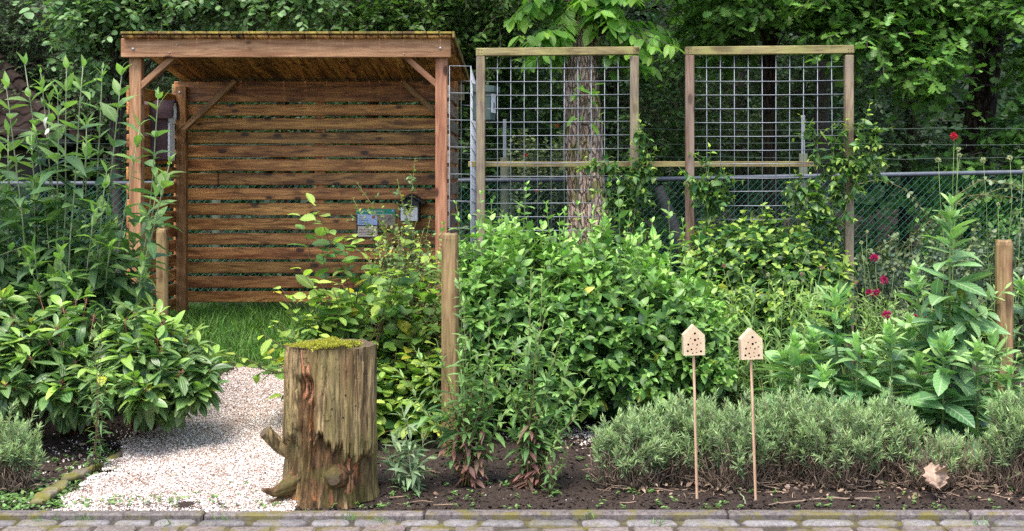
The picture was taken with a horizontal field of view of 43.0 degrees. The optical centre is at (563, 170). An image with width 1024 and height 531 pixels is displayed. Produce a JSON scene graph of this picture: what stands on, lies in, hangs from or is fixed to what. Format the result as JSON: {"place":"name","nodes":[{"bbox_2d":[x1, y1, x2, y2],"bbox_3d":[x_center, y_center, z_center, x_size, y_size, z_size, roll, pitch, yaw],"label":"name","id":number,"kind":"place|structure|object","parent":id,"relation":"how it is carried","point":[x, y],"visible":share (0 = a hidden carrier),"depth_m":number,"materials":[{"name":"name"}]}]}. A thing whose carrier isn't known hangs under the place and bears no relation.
{"place":"outdoors","nodes":[
{"label":"outdoors","id":0,"kind":"place"},
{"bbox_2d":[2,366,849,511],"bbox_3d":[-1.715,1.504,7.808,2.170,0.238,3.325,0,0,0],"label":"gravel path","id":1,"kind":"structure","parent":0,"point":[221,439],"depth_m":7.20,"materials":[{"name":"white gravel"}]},
{"bbox_2d":[0,187,1023,519],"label":"ground","id":2,"kind":"structure","parent":0,"point":[508,493],"depth_m":6.70,"materials":[{"name":"soil"}]},
{"bbox_2d":[0,398,53,493],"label":"lavender bush","id":3,"kind":"object","parent":2,"relation":"on","point":[19,452],"visible":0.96,"depth_m":6.45,"materials":[{"name":"green plant"}]},
{"bbox_2d":[30,480,68,505],"bbox_3d":[-2.552,1.603,6.437,0.094,0.063,0.339,0,0,0],"label":"edging stone","id":4,"kind":"object","parent":2,"relation":"on","point":[50,492],"visible":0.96,"depth_m":6.38,"materials":[{"name":"stone"}]},
{"bbox_2d":[0,45,126,258],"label":"tiled shed","id":5,"kind":"structure","parent":2,"relation":"on","point":[23,116],"depth_m":14.02,"materials":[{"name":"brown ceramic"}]},
{"bbox_2d":[1,187,155,286],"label":"ivy shrub","id":6,"kind":"object","parent":2,"relation":"on","point":[20,241],"visible":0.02,"depth_m":13.27,"materials":[{"name":"green plant"}]},
{"bbox_2d":[61,463,104,481],"bbox_3d":[-2.523,1.591,6.809,0.085,0.056,0.343,0,0,12],"label":"edging stone","id":7,"kind":"object","parent":2,"relation":"on","point":[76,475],"visible":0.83,"depth_m":6.74,"materials":[{"name":"stone"}]},
{"bbox_2d":[0,0,173,200],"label":"holly tree","id":8,"kind":"object","parent":2,"relation":"on","point":[13,41],"visible":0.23,"depth_m":14.87,"materials":[{"name":"green plant"}]},
{"bbox_2d":[0,52,182,417],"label":"butterfly bush","id":9,"kind":"object","parent":2,"relation":"on","point":[52,265],"visible":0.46,"depth_m":8.04,"materials":[{"name":"green plant"}]},
{"bbox_2d":[81,314,114,474],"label":"slender plant","id":10,"kind":"object","parent":2,"relation":"on","point":[97,426],"visible":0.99,"depth_m":6.85,"materials":[{"name":"green plant"}]},
{"bbox_2d":[0,280,232,435],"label":"glossy shrub","id":11,"kind":"object","parent":2,"relation":"on","point":[149,391],"visible":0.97,"depth_m":7.29,"materials":[{"name":"green plant"}]},
{"bbox_2d":[45,6,271,269],"bbox_3d":[-4.601,-1.420,14.498,2.838,5.603,2.501,0,0,-11],"label":"holly tree","id":12,"kind":"object","parent":2,"relation":"on","point":[164,84],"visible":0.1,"depth_m":14.40,"materials":[{"name":"green plant"}]},
{"bbox_2d":[156,228,167,347],"bbox_3d":[-2.881,0.949,9.300,0.083,1.071,0.078,0,0,0],"label":"wooden stake","id":13,"kind":"object","parent":2,"relation":"on","point":[161,274],"visible":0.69,"depth_m":9.26,"materials":[{"name":"brown wood"}]},
{"bbox_2d":[7,0,351,274],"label":"smokebush tree","id":14,"kind":"object","parent":2,"relation":"on","point":[90,28],"visible":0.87,"depth_m":12.38,"materials":[{"name":"green plant"}]},
{"bbox_2d":[98,287,463,385],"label":"lawn grass","id":15,"kind":"structure","parent":2,"relation":"on","point":[251,315],"depth_m":10.38,"materials":[{"name":"green plant"}]},
{"bbox_2d":[152,6,413,246],"bbox_3d":[-4.472,-2.987,19.189,5.691,8.602,4.272,0,0,0],"label":"woodland tree","id":16,"kind":"object","parent":2,"relation":"on","point":[241,26],"visible":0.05,"depth_m":19.38,"materials":[{"name":"green plant"}]},
{"bbox_2d":[120,31,469,341],"bbox_3d":[-2.124,0.294,10.668,2.586,2.713,1.666,0,0,0],"label":"wooden shelter","id":17,"kind":"object","parent":2,"relation":"on","point":[320,69],"visible":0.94,"depth_m":11.27,"materials":[{"name":"wood"}]},
{"bbox_2d":[144,100,179,160],"bbox_3d":[-3.317,-0.327,10.621,0.277,0.498,0.271,0,0,-4],"label":"bird nest box","id":18,"kind":"object","parent":17,"relation":"attached to","point":[168,114],"visible":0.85,"depth_m":10.52,"materials":[{"name":"wood"}]},
{"bbox_2d":[356,209,394,237],"bbox_3d":[-1.628,0.458,11.232,0.340,0.248,0.015,0,0,0],"label":"information board","id":19,"kind":"object","parent":17,"relation":"attached to","point":[361,232],"visible":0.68,"depth_m":11.23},
{"bbox_2d":[395,193,427,221],"bbox_3d":[-1.310,0.321,11.140,0.263,0.239,0.210,0,0,0],"label":"bird nest box","id":20,"kind":"object","parent":17,"relation":"attached to","point":[417,201],"visible":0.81,"depth_m":11.07,"materials":[{"name":"grey wood"}]},
{"bbox_2d":[146,202,469,297],"bbox_3d":[-2.751,0.836,13.302,3.837,1.045,1.092,0,0,0],"label":"bramble shrub","id":21,"kind":"object","parent":2,"relation":"on","point":[279,274],"visible":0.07,"depth_m":13.16,"materials":[{"name":"green plant"}]},
{"bbox_2d":[260,336,378,509],"bbox_3d":[-1.203,1.226,6.434,0.570,0.807,0.509,0,0,0],"label":"tree stump","id":22,"kind":"object","parent":2,"relation":"on","point":[325,446],"visible":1,"depth_m":6.25,"materials":[{"name":"brown wood"}]},
{"bbox_2d":[222,193,468,443],"bbox_3d":[-1.304,0.896,7.847,1.502,1.519,1.358,0,0,0],"label":"hornbeam shrub","id":23,"kind":"object","parent":2,"relation":"on","point":[346,322],"visible":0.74,"depth_m":7.74,"materials":[{"name":"green plant"}]},
{"bbox_2d":[240,0,491,260],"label":"hazel tree","id":24,"kind":"object","parent":2,"relation":"on","point":[370,15],"visible":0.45,"depth_m":14.58,"materials":[{"name":"green plant"}]},
{"bbox_2d":[346,158,441,382],"bbox_3d":[-1.082,0.692,8.852,0.797,1.555,0.703,0,0,0],"label":"firethorn shrub","id":25,"kind":"object","parent":2,"relation":"on","point":[391,260],"visible":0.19,"depth_m":8.87,"materials":[{"name":"green plant"}]},
{"bbox_2d":[378,402,441,497],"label":"felted plant","id":26,"kind":"object","parent":2,"relation":"on","point":[415,467],"visible":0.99,"depth_m":6.52,"materials":[{"name":"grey plant"}]},
{"bbox_2d":[328,4,564,187],"bbox_3d":[-1.838,-2.976,18.497,4.812,8.607,4.621,0,0,0],"label":"woodland tree","id":27,"kind":"object","parent":2,"relation":"on","point":[461,135],"visible":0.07,"depth_m":18.76,"materials":[{"name":"green plant"}]},
{"bbox_2d":[441,233,458,455],"bbox_3d":[-0.635,0.998,7.250,0.099,1.299,0.093,0,0,0],"label":"wooden stake","id":28,"kind":"object","parent":2,"relation":"on","point":[449,288],"visible":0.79,"depth_m":7.21,"materials":[{"name":"brown wood"}]},
{"bbox_2d":[389,260,523,488],"bbox_3d":[-0.539,1.052,6.643,0.704,1.211,0.385,0,0,0],"label":"leafy perennial","id":29,"kind":"object","parent":2,"relation":"on","point":[469,441],"visible":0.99,"depth_m":6.60,"materials":[{"name":"green plant"}]},
{"bbox_2d":[449,66,475,251],"bbox_3d":[-0.767,0.362,10.150,0.165,2.275,1.105,0,0,0],"label":"cage","id":30,"kind":"object","parent":2,"relation":"on","point":[472,147],"visible":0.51,"depth_m":9.90,"materials":[{"name":"grey metal"}]},
{"bbox_2d":[473,84,499,120],"bbox_3d":[-0.604,-0.524,9.979,0.190,0.280,0.170,0,0,13],"label":"bird nest box","id":31,"kind":"object","parent":30,"relation":"attached to","point":[490,101],"visible":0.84,"depth_m":9.91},
{"bbox_2d":[389,0,562,251],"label":"hazel tree","id":32,"kind":"object","parent":2,"relation":"on","point":[497,14],"visible":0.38,"depth_m":15.22,"materials":[{"name":"green plant"}]},
{"bbox_2d":[0,438,1012,509],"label":"weeds","id":33,"kind":"object","parent":2,"relation":"on","point":[19,498],"visible":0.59,"depth_m":6.33,"materials":[{"name":"green plant"}]},
{"bbox_2d":[0,510,1023,521],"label":"kerb","id":34,"kind":"structure","parent":2,"relation":"on","point":[531,515],"depth_m":6.10,"materials":[{"name":"concrete"}]},
{"bbox_2d":[0,115,1023,304],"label":"chain link fence","id":35,"kind":"object","parent":2,"relation":"on","point":[504,188],"visible":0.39,"depth_m":12.48,"materials":[{"name":"metal"}]},
{"bbox_2d":[0,0,1023,239],"bbox_3d":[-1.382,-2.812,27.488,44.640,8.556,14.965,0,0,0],"label":"wood","id":36,"kind":"object","parent":2,"relation":"on","point":[875,192],"visible":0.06,"depth_m":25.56,"materials":[{"name":"green plant"}]},
{"bbox_2d":[0,521,1023,530],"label":"pavement base","id":37,"kind":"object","parent":2,"relation":"on","point":[899,526],"visible":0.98,"depth_m":5.99,"materials":[{"name":"grey concrete"}]},
{"bbox_2d":[0,519,1023,526],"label":"cobble strip","id":38,"kind":"object","parent":37,"relation":"on","point":[534,523],"visible":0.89,"depth_m":6.02,"materials":[{"name":"stone"}]},
{"bbox_2d":[14,415,1023,508],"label":"leaf litter","id":39,"kind":"object","parent":2,"relation":"on","point":[787,486],"visible":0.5,"depth_m":6.48,"materials":[{"name":"brown plant"}]},
{"bbox_2d":[507,124,567,273],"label":"grey leaved shrub","id":40,"kind":"object","parent":2,"relation":"on","point":[554,204],"visible":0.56,"depth_m":13.21,"materials":[{"name":"green plant"}]},
{"bbox_2d":[500,268,593,491],"bbox_3d":[-0.099,1.086,6.588,0.447,1.199,0.355,0,0,-18],"label":"leafy perennial","id":41,"kind":"object","parent":2,"relation":"on","point":[530,452],"visible":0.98,"depth_m":6.57,"materials":[{"name":"green plant"}]},
{"bbox_2d":[539,440,572,494],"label":"leafy perennial","id":42,"kind":"object","parent":2,"relation":"on","point":[550,486],"visible":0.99,"depth_m":6.46,"materials":[{"name":"green plant"}]},
{"bbox_2d":[476,46,638,259],"bbox_3d":[-0.047,0.363,9.699,1.219,2.573,0.066,0,0,0],"label":"trellis frame","id":43,"kind":"object","parent":2,"relation":"on","point":[482,54],"visible":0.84,"depth_m":9.67,"materials":[{"name":"brown wood"}]},
{"bbox_2d":[574,114,658,245],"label":"honeysuckle vine","id":44,"kind":"object","parent":43,"relation":"attached to","point":[642,177],"visible":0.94,"depth_m":9.59,"materials":[{"name":"green plant"}]},
{"bbox_2d":[468,161,815,166],"bbox_3d":[0.590,-0.046,9.790,2.623,0.042,0.030,0,0,0],"label":"cross rail","id":45,"kind":"object","parent":43,"relation":"attached to","point":[572,164],"visible":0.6,"depth_m":9.78,"materials":[{"name":"brown wood"}]},
{"bbox_2d":[427,176,739,428],"bbox_3d":[0.148,0.797,8.240,2.093,1.528,1.792,0,0,0],"label":"privet bush","id":46,"kind":"object","parent":2,"relation":"on","point":[631,322],"visible":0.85,"depth_m":7.73,"materials":[{"name":"green plant"}]},
{"bbox_2d":[485,207,684,274],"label":"bramble shrub","id":47,"kind":"object","parent":2,"relation":"on","point":[660,227],"visible":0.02,"depth_m":14.00,"materials":[{"name":"green plant"}]},
{"bbox_2d":[503,0,684,273],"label":"chestnut tree","id":48,"kind":"object","parent":2,"relation":"on","point":[574,23],"visible":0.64,"depth_m":11.82,"materials":[{"name":"green plant"}]},
{"bbox_2d":[466,0,740,245],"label":"hazel tree","id":49,"kind":"object","parent":2,"relation":"on","point":[614,110],"visible":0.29,"depth_m":16.34,"materials":[{"name":"green plant"}]},
{"bbox_2d":[583,397,680,492],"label":"lavender bush","id":50,"kind":"object","parent":2,"relation":"on","point":[633,467],"visible":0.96,"depth_m":6.50,"materials":[{"name":"green plant"}]},
{"bbox_2d":[655,185,684,273],"bbox_3d":[1.131,0.615,13.477,0.451,0.913,0.170,0,0,35],"label":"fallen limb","id":51,"kind":"object","parent":2,"relation":"on","point":[672,222],"visible":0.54,"depth_m":13.46,"materials":[{"name":"wood"}]},
{"bbox_2d":[634,388,734,487],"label":"lavender bush","id":52,"kind":"object","parent":2,"relation":"on","point":[676,416],"visible":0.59,"depth_m":6.58,"materials":[{"name":"green plant"}]},
{"bbox_2d":[557,0,812,213],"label":"woodland tree","id":53,"kind":"object","parent":2,"relation":"on","point":[660,23],"visible":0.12,"depth_m":19.12,"materials":[{"name":"green plant"}]},
{"bbox_2d":[682,324,704,498],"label":"insect hotel","id":54,"kind":"structure","parent":2,"relation":"on","point":[693,340],"depth_m":6.25,"materials":[{"name":"brown wood"}]},
{"bbox_2d":[627,31,814,241],"bbox_3d":[2.349,-2.450,16.854,3.600,7.607,4.412,0,0,0],"label":"birch tree","id":55,"kind":"object","parent":2,"relation":"on","point":[739,199],"visible":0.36,"depth_m":17.51,"materials":[{"name":"green plant"}]},
{"bbox_2d":[676,385,785,494],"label":"lavender bush","id":56,"kind":"object","parent":2,"relation":"on","point":[733,467],"visible":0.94,"depth_m":6.50,"materials":[{"name":"green plant"}]},
{"bbox_2d":[738,327,762,500],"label":"insect hotel","id":57,"kind":"structure","parent":2,"relation":"on","point":[750,344],"depth_m":6.26,"materials":[{"name":"brown wood"}]},
{"bbox_2d":[617,0,893,248],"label":"oak tree","id":58,"kind":"object","parent":2,"relation":"on","point":[768,21],"visible":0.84,"depth_m":14.13,"materials":[{"name":"green plant"}]},
{"bbox_2d":[677,202,857,378],"bbox_3d":[1.422,0.841,8.900,1.394,1.222,1.432,0,0,0],"label":"honeysuckle mound","id":59,"kind":"object","parent":2,"relation":"on","point":[756,259],"visible":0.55,"depth_m":8.73,"materials":[{"name":"green plant"}]},
{"bbox_2d":[685,45,853,367],"bbox_3d":[1.488,0.372,9.399,1.221,2.555,0.066,0,0,0],"label":"trellis frame","id":60,"kind":"object","parent":2,"relation":"on","point":[691,52],"visible":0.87,"depth_m":9.37,"materials":[{"name":"brown wood"}]},
{"bbox_2d":[678,143,742,254],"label":"honeysuckle vine","id":61,"kind":"object","parent":60,"relation":"attached to","point":[705,188],"visible":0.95,"depth_m":9.28,"materials":[{"name":"green plant"}]},
{"bbox_2d":[782,103,893,256],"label":"honeysuckle vine","id":62,"kind":"object","parent":60,"relation":"attached to","point":[866,165],"visible":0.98,"depth_m":9.29,"materials":[{"name":"green plant"}]},
{"bbox_2d":[707,278,833,417],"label":"grassy perennial","id":63,"kind":"object","parent":2,"relation":"on","point":[765,360],"visible":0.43,"depth_m":8.01,"materials":[{"name":"green plant"}]},
{"bbox_2d":[704,250,853,401],"bbox_3d":[1.367,1.026,8.501,1.200,1.011,0.400,0,0,0],"label":"knautia plant","id":64,"kind":"object","parent":2,"relation":"on","point":[792,310],"visible":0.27,"depth_m":8.48,"materials":[{"name":"green plant"}]},
{"bbox_2d":[753,342,819,415],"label":"broad leaved plant","id":65,"kind":"object","parent":2,"relation":"on","point":[782,356],"visible":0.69,"depth_m":7.49,"materials":[{"name":"green plant"}]},
{"bbox_2d":[738,374,838,484],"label":"lavender bush","id":66,"kind":"object","parent":2,"relation":"on","point":[788,468],"visible":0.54,"depth_m":6.58,"materials":[{"name":"green plant"}]},
{"bbox_2d":[753,327,828,412],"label":"broad leaved plant","id":67,"kind":"object","parent":2,"relation":"on","point":[794,348],"visible":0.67,"depth_m":7.23,"materials":[{"name":"green plant"}]},
{"bbox_2d":[698,32,898,258],"bbox_3d":[3.312,-2.432,16.802,3.173,7.609,3.725,0,0,0],"label":"birch tree","id":68,"kind":"object","parent":2,"relation":"on","point":[824,87],"visible":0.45,"depth_m":16.59,"materials":[{"name":"green plant"}]},
{"bbox_2d":[694,212,907,287],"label":"bramble shrub","id":69,"kind":"object","parent":2,"relation":"on","point":[868,240],"visible":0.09,"depth_m":14.12,"materials":[{"name":"green plant"}]},
{"bbox_2d":[788,355,847,459],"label":"broad leaved plant","id":70,"kind":"object","parent":2,"relation":"on","point":[825,374],"visible":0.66,"depth_m":7.09,"materials":[{"name":"green plant"}]},
{"bbox_2d":[782,320,854,408],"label":"broad leaved plant","id":71,"kind":"object","parent":2,"relation":"on","point":[811,341],"visible":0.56,"depth_m":7.60,"materials":[{"name":"green plant"}]},
{"bbox_2d":[780,384,890,494],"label":"lavender bush","id":72,"kind":"object","parent":2,"relation":"on","point":[845,472],"visible":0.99,"depth_m":6.49,"materials":[{"name":"green plant"}]},
{"bbox_2d":[800,282,877,431],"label":"broad leaved plant","id":73,"kind":"object","parent":2,"relation":"on","point":[835,300],"visible":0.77,"depth_m":7.33,"materials":[{"name":"green plant"}]},
{"bbox_2d":[827,330,893,433],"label":"broad leaved plant","id":74,"kind":"object","parent":2,"relation":"on","point":[856,342],"visible":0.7,"depth_m":7.14,"materials":[{"name":"green plant"}]},
{"bbox_2d":[849,281,886,394],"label":"knautia plant","id":75,"kind":"object","parent":2,"relation":"on","point":[868,291],"visible":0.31,"depth_m":8.59,"materials":[{"name":"green plant"}]},
{"bbox_2d":[838,343,899,409],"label":"broad leaved plant","id":76,"kind":"object","parent":2,"relation":"on","point":[871,367],"visible":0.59,"depth_m":7.29,"materials":[{"name":"green plant"}]},
{"bbox_2d":[853,230,899,393],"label":"knautia plant","id":77,"kind":"object","parent":2,"relation":"on","point":[882,278],"visible":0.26,"depth_m":8.66,"materials":[{"name":"green plant"}]},
{"bbox_2d":[839,378,928,485],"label":"lavender bush","id":78,"kind":"object","parent":2,"relation":"on","point":[901,424],"visible":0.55,"depth_m":6.60,"materials":[{"name":"green plant"}]},
{"bbox_2d":[836,316,943,442],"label":"broad leaved plant","id":79,"kind":"object","parent":2,"relation":"on","point":[896,357],"visible":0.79,"depth_m":7.18,"materials":[{"name":"green plant"}]},
{"bbox_2d":[862,310,934,405],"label":"knautia plant","id":80,"kind":"object","parent":2,"relation":"on","point":[888,313],"visible":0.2,"depth_m":8.36,"materials":[{"name":"green plant"}]},
{"bbox_2d":[779,24,1023,256],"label":"woodland tree","id":81,"kind":"object","parent":2,"relation":"on","point":[909,134],"visible":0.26,"depth_m":18.26,"materials":[{"name":"green plant"}]},
{"bbox_2d":[791,176,1023,345],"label":"cotoneaster shrub","id":82,"kind":"object","parent":2,"relation":"on","point":[882,269],"visible":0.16,"depth_m":9.87,"materials":[{"name":"green plant"}]},
{"bbox_2d":[880,311,945,426],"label":"broad leaved plant","id":83,"kind":"object","parent":2,"relation":"on","point":[908,335],"visible":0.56,"depth_m":7.58,"materials":[{"name":"green plant"}]},
{"bbox_2d":[805,0,1023,264],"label":"oak tree","id":84,"kind":"object","parent":2,"relation":"on","point":[923,28],"visible":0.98,"depth_m":13.28,"materials":[{"name":"green plant"}]},
{"bbox_2d":[816,299,1023,403],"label":"grassy perennial","id":85,"kind":"object","parent":2,"relation":"on","point":[844,368],"visible":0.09,"depth_m":8.31,"materials":[{"name":"green plant"}]},
{"bbox_2d":[887,348,954,461],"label":"broad leaved plant","id":86,"kind":"object","parent":2,"relation":"on","point":[916,366],"visible":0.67,"depth_m":7.23,"materials":[{"name":"green plant"}]},
{"bbox_2d":[893,260,958,421],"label":"broad leaved plant","id":87,"kind":"object","parent":2,"relation":"on","point":[913,276],"visible":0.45,"depth_m":8.00,"materials":[{"name":"green plant"}]},
{"bbox_2d":[874,425,989,491],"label":"lavender bush","id":88,"kind":"object","parent":2,"relation":"on","point":[928,455],"visible":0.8,"depth_m":6.53,"materials":[{"name":"green plant"}]},
{"bbox_2d":[922,462,948,488],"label":"dead leaf","id":89,"kind":"object","parent":2,"relation":"on","point":[936,476],"visible":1,"depth_m":6.36,"materials":[{"name":"beige plant"}]},
{"bbox_2d":[912,328,980,458],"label":"broad leaved plant","id":90,"kind":"object","parent":2,"relation":"on","point":[962,417],"visible":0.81,"depth_m":7.07,"materials":[{"name":"green plant"}]},
{"bbox_2d":[934,131,961,397],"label":"knautia plant","id":91,"kind":"object","parent":2,"relation":"on","point":[954,135],"visible":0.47,"depth_m":8.24,"materials":[{"name":"green plant"}]},
{"bbox_2d":[892,193,1014,436],"bbox_3d":[2.249,0.854,7.561,0.616,1.460,0.700,0,0,44],"label":"broad leaved plant","id":92,"kind":"object","parent":2,"relation":"on","point":[970,321],"visible":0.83,"depth_m":7.54,"materials":[{"name":"green plant"}]},
{"bbox_2d":[884,32,1023,248],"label":"oak tree","id":93,"kind":"object","parent":2,"relation":"on","point":[1009,136],"visible":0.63,"depth_m":13.93,"materials":[{"name":"green plant"}]},
{"bbox_2d":[904,199,1023,294],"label":"bramble shrub","id":94,"kind":"object","parent":2,"relation":"on","point":[940,232],"visible":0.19,"depth_m":13.42,"materials":[{"name":"green plant"}]},
{"bbox_2d":[925,289,1013,435],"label":"broad leaved plant","id":95,"kind":"object","parent":2,"relation":"on","point":[963,297],"visible":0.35,"depth_m":7.65,"materials":[{"name":"green plant"}]},
{"bbox_2d":[934,427,1005,488],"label":"lavender bush","id":96,"kind":"object","parent":2,"relation":"on","point":[973,468],"visible":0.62,"depth_m":6.57,"materials":[{"name":"green plant"}]},
{"bbox_2d":[944,335,1001,459],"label":"broad leaved plant","id":97,"kind":"object","parent":2,"relation":"on","point":[974,401],"visible":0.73,"depth_m":7.15,"materials":[{"name":"green plant"}]},
{"bbox_2d":[967,327,1019,458],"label":"broad leaved plant","id":98,"kind":"object","parent":2,"relation":"on","point":[993,338],"visible":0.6,"depth_m":7.28,"materials":[{"name":"green plant"}]},
{"bbox_2d":[968,382,1023,493],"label":"lavender bush","id":99,"kind":"object","parent":2,"relation":"on","point":[1009,426],"visible":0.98,"depth_m":6.48,"materials":[{"name":"green plant"}]},
{"bbox_2d":[973,323,1023,462],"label":"slender plant","id":100,"kind":"object","parent":2,"relation":"on","point":[991,392],"visible":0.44,"depth_m":6.96,"materials":[{"name":"green plant"}]},
{"bbox_2d":[978,271,1023,408],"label":"broad leaved plant","id":101,"kind":"object","parent":2,"relation":"on","point":[1018,308],"visible":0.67,"depth_m":8.00,"materials":[{"name":"green plant"}]},
{"bbox_2d":[980,155,1023,389],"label":"knautia plant","id":102,"kind":"object","parent":2,"relation":"on","point":[983,161],"visible":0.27,"depth_m":8.19,"materials":[{"name":"green plant"}]},
{"bbox_2d":[995,239,1012,396],"bbox_3d":[2.579,1.020,7.600,0.101,1.229,0.096,0,0,0],"label":"wooden stake","id":103,"kind":"object","parent":2,"relation":"on","point":[1003,270],"visible":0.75,"depth_m":7.56,"materials":[{"name":"brown wood"}]},
{"bbox_2d":[987,364,1023,448],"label":"broad leaved plant","id":104,"kind":"object","parent":2,"relation":"on","point":[1007,377],"visible":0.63,"depth_m":6.94,"materials":[{"name":"green plant"}]},
{"bbox_2d":[0,525,1023,530],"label":"brick pavement","id":105,"kind":"structure","parent":0,"point":[403,528],"depth_m":5.92,"materials":[{"name":"grey stone"}]},
{"bbox_2d":[30,357,998,526],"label":"joint grass","id":106,"kind":"structure","parent":0,"point":[83,518],"depth_m":6.06,"materials":[{"name":"green plant"}]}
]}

